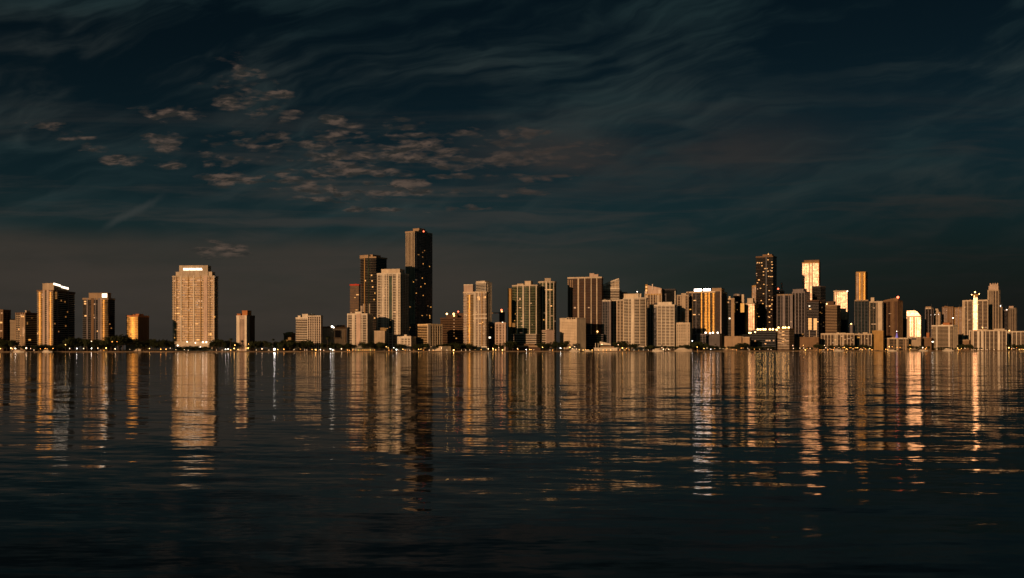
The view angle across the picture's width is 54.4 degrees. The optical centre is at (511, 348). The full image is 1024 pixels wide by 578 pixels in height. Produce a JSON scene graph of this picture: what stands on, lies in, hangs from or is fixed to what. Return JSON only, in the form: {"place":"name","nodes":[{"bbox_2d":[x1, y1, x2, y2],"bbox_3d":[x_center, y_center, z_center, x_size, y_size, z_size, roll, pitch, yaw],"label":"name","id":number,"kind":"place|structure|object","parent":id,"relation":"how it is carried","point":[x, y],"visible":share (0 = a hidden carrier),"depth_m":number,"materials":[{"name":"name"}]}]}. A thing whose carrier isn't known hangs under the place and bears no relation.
{"place":"outdoors","nodes":[
{"label":"outdoors","id":0,"kind":"place"},
{"bbox_2d":[0,309,10,350],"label":"apartment tower","id":1,"kind":"structure","parent":0,"point":[5,317],"depth_m":1602.67,"materials":[{"name":"grey"}]},
{"bbox_2d":[15,310,37,350],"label":"apartment tower","id":2,"kind":"structure","parent":0,"point":[26,327],"depth_m":1601.62,"materials":[{"name":"grey"}]},
{"bbox_2d":[37,283,74,350],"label":"apartment tower","id":3,"kind":"structure","parent":0,"point":[56,314],"depth_m":1588.66,"materials":[{"name":"glass"}]},
{"bbox_2d":[82,293,114,350],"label":"apartment tower","id":4,"kind":"structure","parent":0,"point":[98,315],"depth_m":1611.94,"materials":[{"name":"brown concrete"}]},
{"bbox_2d":[126,314,148,350],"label":"apartment building","id":5,"kind":"structure","parent":0,"point":[137,327],"depth_m":1637.97,"materials":[{"name":"metal"}]},
{"bbox_2d":[172,265,218,350],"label":"apartment tower","id":6,"kind":"structure","parent":0,"point":[195,310],"depth_m":1698.69,"materials":[{"name":"beige concrete"}]},
{"bbox_2d":[236,310,254,350],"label":"apartment tower","id":7,"kind":"structure","parent":0,"point":[245,327],"depth_m":1675.21,"materials":[{"name":"concrete"}]},
{"bbox_2d":[283,332,295,350],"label":"apartment building","id":8,"kind":"structure","parent":0,"point":[289,336],"depth_m":1854.77,"materials":[{"name":"brown concrete"}]},
{"bbox_2d":[296,314,322,350],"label":"apartment tower","id":9,"kind":"structure","parent":0,"point":[309,326],"depth_m":1738.39,"materials":[{"name":"grey"}]},
{"bbox_2d":[323,325,346,350],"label":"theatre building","id":10,"kind":"structure","parent":0,"point":[337,334],"depth_m":1758.10,"materials":[{"name":"grey"}]},
{"bbox_2d":[350,284,359,312],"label":"apartment tower","id":11,"kind":"structure","parent":0,"point":[354,298],"depth_m":1969.81,"materials":[{"name":"brown concrete"}]},
{"bbox_2d":[347,312,373,350],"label":"apartment tower","id":12,"kind":"structure","parent":0,"point":[360,327],"depth_m":1779.99,"materials":[{"name":"concrete"}]},
{"bbox_2d":[360,255,386,330],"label":"apartment tower","id":13,"kind":"structure","parent":0,"point":[371,266],"depth_m":1948.67,"materials":[{"name":"grey"}]},
{"bbox_2d":[372,331,385,350],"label":"parking garage","id":14,"kind":"structure","parent":0,"point":[378,336],"depth_m":1791.53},
{"bbox_2d":[405,228,432,350],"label":"skyscraper","id":15,"kind":"structure","parent":0,"point":[418,255],"depth_m":2060.58,"materials":[{"name":"metal"}]},
{"bbox_2d":[76,349,820,350],"bbox_3d":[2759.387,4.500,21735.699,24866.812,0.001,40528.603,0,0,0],"label":"ground","id":16,"kind":"structure","parent":0,"point":[255,350],"depth_m":2220.60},
{"bbox_2d":[0,340,7,350],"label":"shade tree","id":17,"kind":"object","parent":16,"relation":"on","point":[3,344],"visible":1,"depth_m":1536.27,"materials":[{"name":"green plant"}]},
{"bbox_2d":[7,340,14,350],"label":"shade tree","id":18,"kind":"object","parent":16,"relation":"on","point":[10,343],"visible":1,"depth_m":1538.69,"materials":[{"name":"green plant"}]},
{"bbox_2d":[10,319,14,350],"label":"office building","id":19,"kind":"structure","parent":16,"relation":"on","point":[12,329],"depth_m":1607.74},
{"bbox_2d":[63,337,81,350],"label":"shade tree","id":20,"kind":"object","parent":16,"relation":"on","point":[70,341],"visible":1,"depth_m":1572.59,"materials":[{"name":"green plant"}]},
{"bbox_2d":[73,339,84,350],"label":"shade tree","id":21,"kind":"object","parent":16,"relation":"on","point":[79,343],"visible":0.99,"depth_m":1578.49,"materials":[{"name":"green plant"}]},
{"bbox_2d":[82,339,91,350],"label":"shade tree","id":22,"kind":"object","parent":16,"relation":"on","point":[87,342],"visible":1,"depth_m":1579.11,"materials":[{"name":"green plant"}]},
{"bbox_2d":[90,341,98,350],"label":"shade tree","id":23,"kind":"object","parent":16,"relation":"on","point":[95,344],"visible":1,"depth_m":1581.49,"materials":[{"name":"green plant"}]},
{"bbox_2d":[98,340,105,350],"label":"shade tree","id":24,"kind":"object","parent":16,"relation":"on","point":[101,342],"visible":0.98,"depth_m":1587.73,"materials":[{"name":"green plant"}]},
{"bbox_2d":[104,337,115,350],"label":"shade tree","id":25,"kind":"object","parent":16,"relation":"on","point":[111,340],"visible":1,"depth_m":1588.71,"materials":[{"name":"green plant"}]},
{"bbox_2d":[111,335,129,350],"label":"shade tree","id":26,"kind":"object","parent":16,"relation":"on","point":[117,342],"visible":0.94,"depth_m":1597.84,"materials":[{"name":"green plant"}]},
{"bbox_2d":[116,337,132,350],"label":"shade tree","id":27,"kind":"object","parent":16,"relation":"on","point":[127,343],"visible":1,"depth_m":1598.55,"materials":[{"name":"green plant"}]},
{"bbox_2d":[134,340,149,350],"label":"shade tree","id":28,"kind":"object","parent":16,"relation":"on","point":[137,343],"visible":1,"depth_m":1609.52,"materials":[{"name":"green plant"}]},
{"bbox_2d":[148,339,156,350],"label":"shade tree","id":29,"kind":"object","parent":16,"relation":"on","point":[151,341],"visible":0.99,"depth_m":1618.13,"materials":[{"name":"green plant"}]},
{"bbox_2d":[158,340,166,350],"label":"shade tree","id":30,"kind":"object","parent":16,"relation":"on","point":[163,343],"visible":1,"depth_m":1617.85,"materials":[{"name":"green plant"}]},
{"bbox_2d":[167,341,176,350],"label":"shade tree","id":31,"kind":"object","parent":16,"relation":"on","point":[172,343],"visible":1,"depth_m":1621.14,"materials":[{"name":"green plant"}]},
{"bbox_2d":[208,339,220,350],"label":"shade tree","id":32,"kind":"object","parent":16,"relation":"on","point":[211,346],"visible":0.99,"depth_m":1654.28,"materials":[{"name":"green plant"}]},
{"bbox_2d":[211,338,223,350],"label":"shade tree","id":33,"kind":"object","parent":16,"relation":"on","point":[218,341],"visible":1,"depth_m":1651.41,"materials":[{"name":"green plant"}]},
{"bbox_2d":[231,342,239,350],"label":"shade tree","id":34,"kind":"object","parent":16,"relation":"on","point":[235,346],"visible":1,"depth_m":1658.12,"materials":[{"name":"green plant"}]},
{"bbox_2d":[247,342,254,350],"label":"shade tree","id":35,"kind":"object","parent":16,"relation":"on","point":[251,344],"visible":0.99,"depth_m":1664.16,"materials":[{"name":"green plant"}]},
{"bbox_2d":[262,342,272,350],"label":"shade tree","id":36,"kind":"object","parent":16,"relation":"on","point":[268,345],"visible":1,"depth_m":1675.45,"materials":[{"name":"green plant"}]},
{"bbox_2d":[304,339,314,350],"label":"shade tree","id":37,"kind":"object","parent":16,"relation":"on","point":[310,343],"visible":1,"depth_m":1700.41,"materials":[{"name":"green plant"}]},
{"bbox_2d":[376,342,384,350],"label":"shade tree","id":38,"kind":"object","parent":16,"relation":"on","point":[379,345],"visible":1,"depth_m":1742.78,"materials":[{"name":"green plant"}]},
{"bbox_2d":[377,269,408,350],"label":"apartment tower","id":39,"kind":"structure","parent":16,"relation":"on","point":[393,303],"depth_m":1842.53,"materials":[{"name":"grey"}]},
{"bbox_2d":[397,335,415,350],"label":"hotel","id":40,"kind":"structure","parent":16,"relation":"on","point":[408,341],"depth_m":1788.23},
{"bbox_2d":[418,324,450,350],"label":"apartment building","id":41,"kind":"structure","parent":16,"relation":"on","point":[431,335],"depth_m":1815.05,"materials":[{"name":"concrete"}]},
{"bbox_2d":[502,341,513,350],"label":"shade tree","id":42,"kind":"object","parent":16,"relation":"on","point":[508,344],"visible":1,"depth_m":1823.67,"materials":[{"name":"green plant"}]},
{"bbox_2d":[0,350,1023,351],"bbox_3d":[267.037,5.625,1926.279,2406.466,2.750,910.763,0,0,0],"label":"seawall","id":43,"kind":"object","parent":16,"relation":"on","point":[454,351],"visible":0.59,"depth_m":1758.62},
{"bbox_2d":[507,341,517,350],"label":"shade tree","id":44,"kind":"object","parent":16,"relation":"on","point":[514,344],"visible":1,"depth_m":1830.14,"materials":[{"name":"green plant"}]},
{"bbox_2d":[560,317,585,350],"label":"hotel","id":45,"kind":"structure","parent":16,"relation":"on","point":[573,331],"depth_m":1921.26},
{"bbox_2d":[602,299,611,345],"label":"apartment tower","id":46,"kind":"structure","parent":16,"relation":"on","point":[607,318],"depth_m":1990.03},
{"bbox_2d":[603,278,619,299],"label":"apartment tower","id":47,"kind":"structure","parent":16,"relation":"on","point":[611,290],"depth_m":2030.63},
{"bbox_2d":[616,341,626,350],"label":"shade tree","id":48,"kind":"object","parent":16,"relation":"on","point":[623,344],"visible":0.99,"depth_m":1915.73,"materials":[{"name":"green plant"}]},
{"bbox_2d":[619,291,626,299],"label":"office tower","id":49,"kind":"structure","parent":16,"relation":"on","point":[621,296],"depth_m":2040.98,"materials":[{"name":"grey"}]},
{"bbox_2d":[645,284,662,350],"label":"office tower","id":50,"kind":"structure","parent":16,"relation":"on","point":[653,294],"depth_m":2109.75,"materials":[{"name":"grey"}]},
{"bbox_2d":[693,333,706,350],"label":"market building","id":51,"kind":"structure","parent":16,"relation":"on","point":[700,337],"depth_m":2027.14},
{"bbox_2d":[686,288,726,350],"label":"apartment tower","id":52,"kind":"structure","parent":16,"relation":"on","point":[708,312],"depth_m":2053.03,"materials":[{"name":"concrete"}]},
{"bbox_2d":[727,296,734,335],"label":"apartment tower","id":53,"kind":"structure","parent":16,"relation":"on","point":[730,316],"depth_m":2071.49,"materials":[{"name":"grey"}]},
{"bbox_2d":[722,335,750,350],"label":"shopping mall","id":54,"kind":"structure","parent":16,"relation":"on","point":[731,341],"depth_m":2043.95},
{"bbox_2d":[741,294,745,333],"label":"apartment tower","id":55,"kind":"structure","parent":16,"relation":"on","point":[743,317],"depth_m":2139.99,"materials":[{"name":"grey"}]},
{"bbox_2d":[752,285,755,302],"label":"apartment tower","id":56,"kind":"structure","parent":16,"relation":"on","point":[753,291],"depth_m":2220.81,"materials":[{"name":"beige concrete"}]},
{"bbox_2d":[738,328,775,350],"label":"hotel","id":57,"kind":"structure","parent":16,"relation":"on","point":[763,338],"depth_m":2096.38,"materials":[{"name":"metal"}]},
{"bbox_2d":[776,327,794,350],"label":"hotel","id":58,"kind":"structure","parent":16,"relation":"on","point":[784,338],"depth_m":2092.32,"materials":[{"name":"beige concrete"}]},
{"bbox_2d":[792,289,809,350],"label":"apartment tower","id":59,"kind":"structure","parent":16,"relation":"on","point":[801,297],"depth_m":2175.95,"materials":[{"name":"grey"}]},
{"bbox_2d":[812,286,825,349],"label":"office tower","id":60,"kind":"structure","parent":16,"relation":"on","point":[819,293],"depth_m":2232.03,"materials":[{"name":"grey"}]},
{"bbox_2d":[854,297,868,333],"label":"apartment tower","id":61,"kind":"structure","parent":16,"relation":"on","point":[861,316],"depth_m":2247.51,"materials":[{"name":"glass"}]},
{"bbox_2d":[868,298,882,333],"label":"apartment tower","id":62,"kind":"structure","parent":16,"relation":"on","point":[875,315],"depth_m":2244.71,"materials":[{"name":"grey"}]},
{"bbox_2d":[883,296,902,337],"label":"apartment tower","id":63,"kind":"structure","parent":16,"relation":"on","point":[892,316],"depth_m":2257.50,"materials":[{"name":"brown"}]},
{"bbox_2d":[1003,309,1007,329],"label":"apartment tower","id":64,"kind":"structure","parent":16,"relation":"on","point":[1005,319],"depth_m":2465.07,"materials":[{"name":"brown"}]},
{"bbox_2d":[440,311,463,350],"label":"office building","id":65,"kind":"structure","parent":0,"point":[453,328],"depth_m":1901.24,"materials":[{"name":"brown"}]},
{"bbox_2d":[463,284,488,350],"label":"apartment tower","id":66,"kind":"structure","parent":0,"point":[476,318],"depth_m":1847.81,"materials":[{"name":"beige concrete"}]},
{"bbox_2d":[476,281,491,322],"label":"apartment tower","id":67,"kind":"structure","parent":0,"point":[484,286],"depth_m":2024.43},
{"bbox_2d":[489,322,494,350],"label":"office building","id":68,"kind":"structure","parent":0,"point":[491,334],"depth_m":1916.69,"materials":[{"name":"grey"}]},
{"bbox_2d":[495,322,506,350],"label":"apartment building","id":69,"kind":"structure","parent":0,"point":[501,332],"depth_m":1861.05,"materials":[{"name":"grey"}]},
{"bbox_2d":[498,309,504,321],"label":"office tower","id":70,"kind":"structure","parent":0,"point":[501,316],"depth_m":2076.92,"materials":[{"name":"grey"}]},
{"bbox_2d":[508,288,512,350],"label":"apartment tower","id":71,"kind":"structure","parent":0,"point":[510,309],"depth_m":2082.15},
{"bbox_2d":[0,349,1023,577],"bbox_3d":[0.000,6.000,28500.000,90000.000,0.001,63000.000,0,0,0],"label":"water","id":72,"kind":"structure","parent":0,"point":[812,464],"depth_m":51.48,"materials":[{"name":"black liquid"}]},
{"bbox_2d":[594,342,616,350],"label":"motor yacht","id":73,"kind":"object","parent":72,"relation":"on","point":[604,346],"visible":1,"depth_m":1901.49,"materials":[{"name":"grey"}]},
{"bbox_2d":[652,348,663,351],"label":"motor yacht","id":74,"kind":"object","parent":72,"relation":"on","point":[657,350],"visible":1,"depth_m":1914.96,"materials":[{"name":"grey"}]},
{"bbox_2d":[674,348,691,351],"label":"motor yacht","id":75,"kind":"object","parent":72,"relation":"on","point":[683,350],"visible":1,"depth_m":1931.68,"materials":[{"name":"grey"}]},
{"bbox_2d":[0,0,1023,348],"label":"sky","id":76,"kind":"structure","parent":0,"point":[272,146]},
{"bbox_2d":[510,281,541,350],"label":"apartment tower","id":77,"kind":"structure","parent":0,"point":[526,317],"depth_m":1923.36,"materials":[{"name":"grey"}]},
{"bbox_2d":[517,345,540,350],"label":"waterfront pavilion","id":78,"kind":"structure","parent":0,"point":[528,347],"depth_m":1864.36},
{"bbox_2d":[538,278,556,350],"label":"apartment tower","id":79,"kind":"structure","parent":0,"point":[548,303],"depth_m":1949.11,"materials":[{"name":"grey"}]},
{"bbox_2d":[542,329,554,350],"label":"apartment building","id":80,"kind":"structure","parent":0,"point":[548,336],"depth_m":1901.54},
{"bbox_2d":[567,273,603,350],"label":"office tower","id":81,"kind":"structure","parent":0,"point":[585,296],"depth_m":2003.94,"materials":[{"name":"brown"}]},
{"bbox_2d":[612,291,647,350],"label":"apartment tower","id":82,"kind":"structure","parent":0,"point":[629,318],"depth_m":1990.74,"materials":[{"name":"grey"}]},
{"bbox_2d":[653,302,676,350],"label":"apartment tower","id":83,"kind":"structure","parent":0,"point":[664,322],"depth_m":2011.12,"materials":[{"name":"concrete"}]},
{"bbox_2d":[662,289,676,304],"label":"office tower","id":84,"kind":"structure","parent":0,"point":[669,295],"depth_m":2117.43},
{"bbox_2d":[677,293,689,322],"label":"apartment tower","id":85,"kind":"structure","parent":0,"point":[683,303],"depth_m":2051.01,"materials":[{"name":"concrete"}]},
{"bbox_2d":[676,322,691,348],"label":"apartment building","id":86,"kind":"structure","parent":0,"point":[683,333],"depth_m":1986.48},
{"bbox_2d":[733,294,741,335],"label":"office tower","id":87,"kind":"structure","parent":0,"point":[738,299],"depth_m":2143.06,"materials":[{"name":"grey"}]},
{"bbox_2d":[746,298,756,333],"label":"office tower","id":88,"kind":"structure","parent":0,"point":[751,314],"depth_m":2140.05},
{"bbox_2d":[756,254,776,329],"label":"skyscraper","id":89,"kind":"structure","parent":0,"point":[766,283],"depth_m":2205.62,"materials":[{"name":"metal"}]},
{"bbox_2d":[777,283,784,293],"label":"apartment tower","id":90,"kind":"structure","parent":0,"point":[782,291],"depth_m":2272.07,"materials":[{"name":"grey"}]},
{"bbox_2d":[777,294,792,327],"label":"apartment tower","id":91,"kind":"structure","parent":0,"point":[784,310],"depth_m":2178.00,"materials":[{"name":"grey"}]},
{"bbox_2d":[795,336,819,350],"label":"warehouse","id":92,"kind":"structure","parent":0,"point":[809,342],"depth_m":2135.43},
{"bbox_2d":[802,260,819,299],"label":"office tower","id":93,"kind":"structure","parent":0,"point":[810,273],"depth_m":2387.35,"materials":[{"name":"glass"}]},
{"bbox_2d":[807,300,818,336],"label":"apartment building","id":94,"kind":"structure","parent":0,"point":[812,318],"depth_m":2167.30,"materials":[{"name":"grey"}]},
{"bbox_2d":[825,301,840,332],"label":"office tower","id":95,"kind":"structure","parent":0,"point":[832,316],"depth_m":2198.88,"materials":[{"name":"brown"}]},
{"bbox_2d":[821,332,854,350],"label":"apartment building","id":96,"kind":"structure","parent":0,"point":[837,339],"depth_m":2155.12,"materials":[{"name":"grey"}]},
{"bbox_2d":[833,290,848,332],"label":"office tower","id":97,"kind":"structure","parent":0,"point":[841,297],"depth_m":2287.96,"materials":[{"name":"grey"}]},
{"bbox_2d":[856,272,867,299],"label":"apartment tower","id":98,"kind":"structure","parent":0,"point":[862,284],"depth_m":2404.89,"materials":[{"name":"brown metal"}]},
{"bbox_2d":[854,332,872,349],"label":"apartment building","id":99,"kind":"structure","parent":0,"point":[864,338],"depth_m":2180.92,"materials":[{"name":"grey"}]},
{"bbox_2d":[872,330,883,349],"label":"office building","id":100,"kind":"structure","parent":0,"point":[877,339],"depth_m":2184.66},
{"bbox_2d":[884,331,908,349],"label":"apartment building","id":101,"kind":"structure","parent":0,"point":[896,343],"depth_m":2203.78,"materials":[{"name":"grey"}]},
{"bbox_2d":[903,311,921,337],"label":"hotel","id":102,"kind":"structure","parent":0,"point":[912,323],"depth_m":2301.10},
{"bbox_2d":[908,336,921,349],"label":"office building","id":103,"kind":"structure","parent":0,"point":[915,341],"depth_m":2216.81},
{"bbox_2d":[922,333,931,349],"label":"apartment building","id":104,"kind":"structure","parent":0,"point":[926,341],"depth_m":2241.01,"materials":[{"name":"concrete"}]},
{"bbox_2d":[925,306,933,337],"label":"office tower","id":105,"kind":"structure","parent":0,"point":[929,316],"depth_m":2345.10,"materials":[{"name":"grey"}]},
{"bbox_2d":[934,309,941,324],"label":"office tower","id":106,"kind":"structure","parent":0,"point":[937,317],"depth_m":2375.06,"materials":[{"name":"brown"}]},
{"bbox_2d":[931,323,957,349],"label":"apartment building","id":107,"kind":"structure","parent":0,"point":[944,334],"depth_m":2246.31,"materials":[{"name":"concrete"}]},
{"bbox_2d":[942,306,953,324],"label":"office tower","id":108,"kind":"structure","parent":0,"point":[947,314],"depth_m":2407.47,"materials":[{"name":"brown concrete"}]},
{"bbox_2d":[954,307,961,339],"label":"office tower","id":109,"kind":"structure","parent":0,"point":[958,316],"depth_m":2403.22,"materials":[{"name":"brown concrete"}]},
{"bbox_2d":[958,339,969,349],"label":"apartment building","id":110,"kind":"structure","parent":0,"point":[965,342],"depth_m":2307.31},
{"bbox_2d":[962,292,988,339],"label":"apartment tower","id":111,"kind":"structure","parent":0,"point":[975,313],"depth_m":2370.53,"materials":[{"name":"grey"}]},
{"bbox_2d":[969,327,1007,349],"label":"apartment building","id":112,"kind":"structure","parent":0,"point":[987,339],"depth_m":2301.26,"materials":[{"name":"grey"}]},
{"bbox_2d":[988,283,999,329],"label":"apartment tower","id":113,"kind":"structure","parent":0,"point":[994,303],"depth_m":2420.82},
{"bbox_2d":[1000,303,1003,328],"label":"apartment tower","id":114,"kind":"structure","parent":0,"point":[1001,317],"depth_m":2437.13,"materials":[{"name":"brown"}]},
{"bbox_2d":[1008,305,1016,330],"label":"apartment tower","id":115,"kind":"structure","parent":0,"point":[1012,318],"depth_m":2455.31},
{"bbox_2d":[1007,330,1023,349],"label":"apartment building","id":116,"kind":"structure","parent":0,"point":[1015,337],"depth_m":2348.33,"materials":[{"name":"grey"}]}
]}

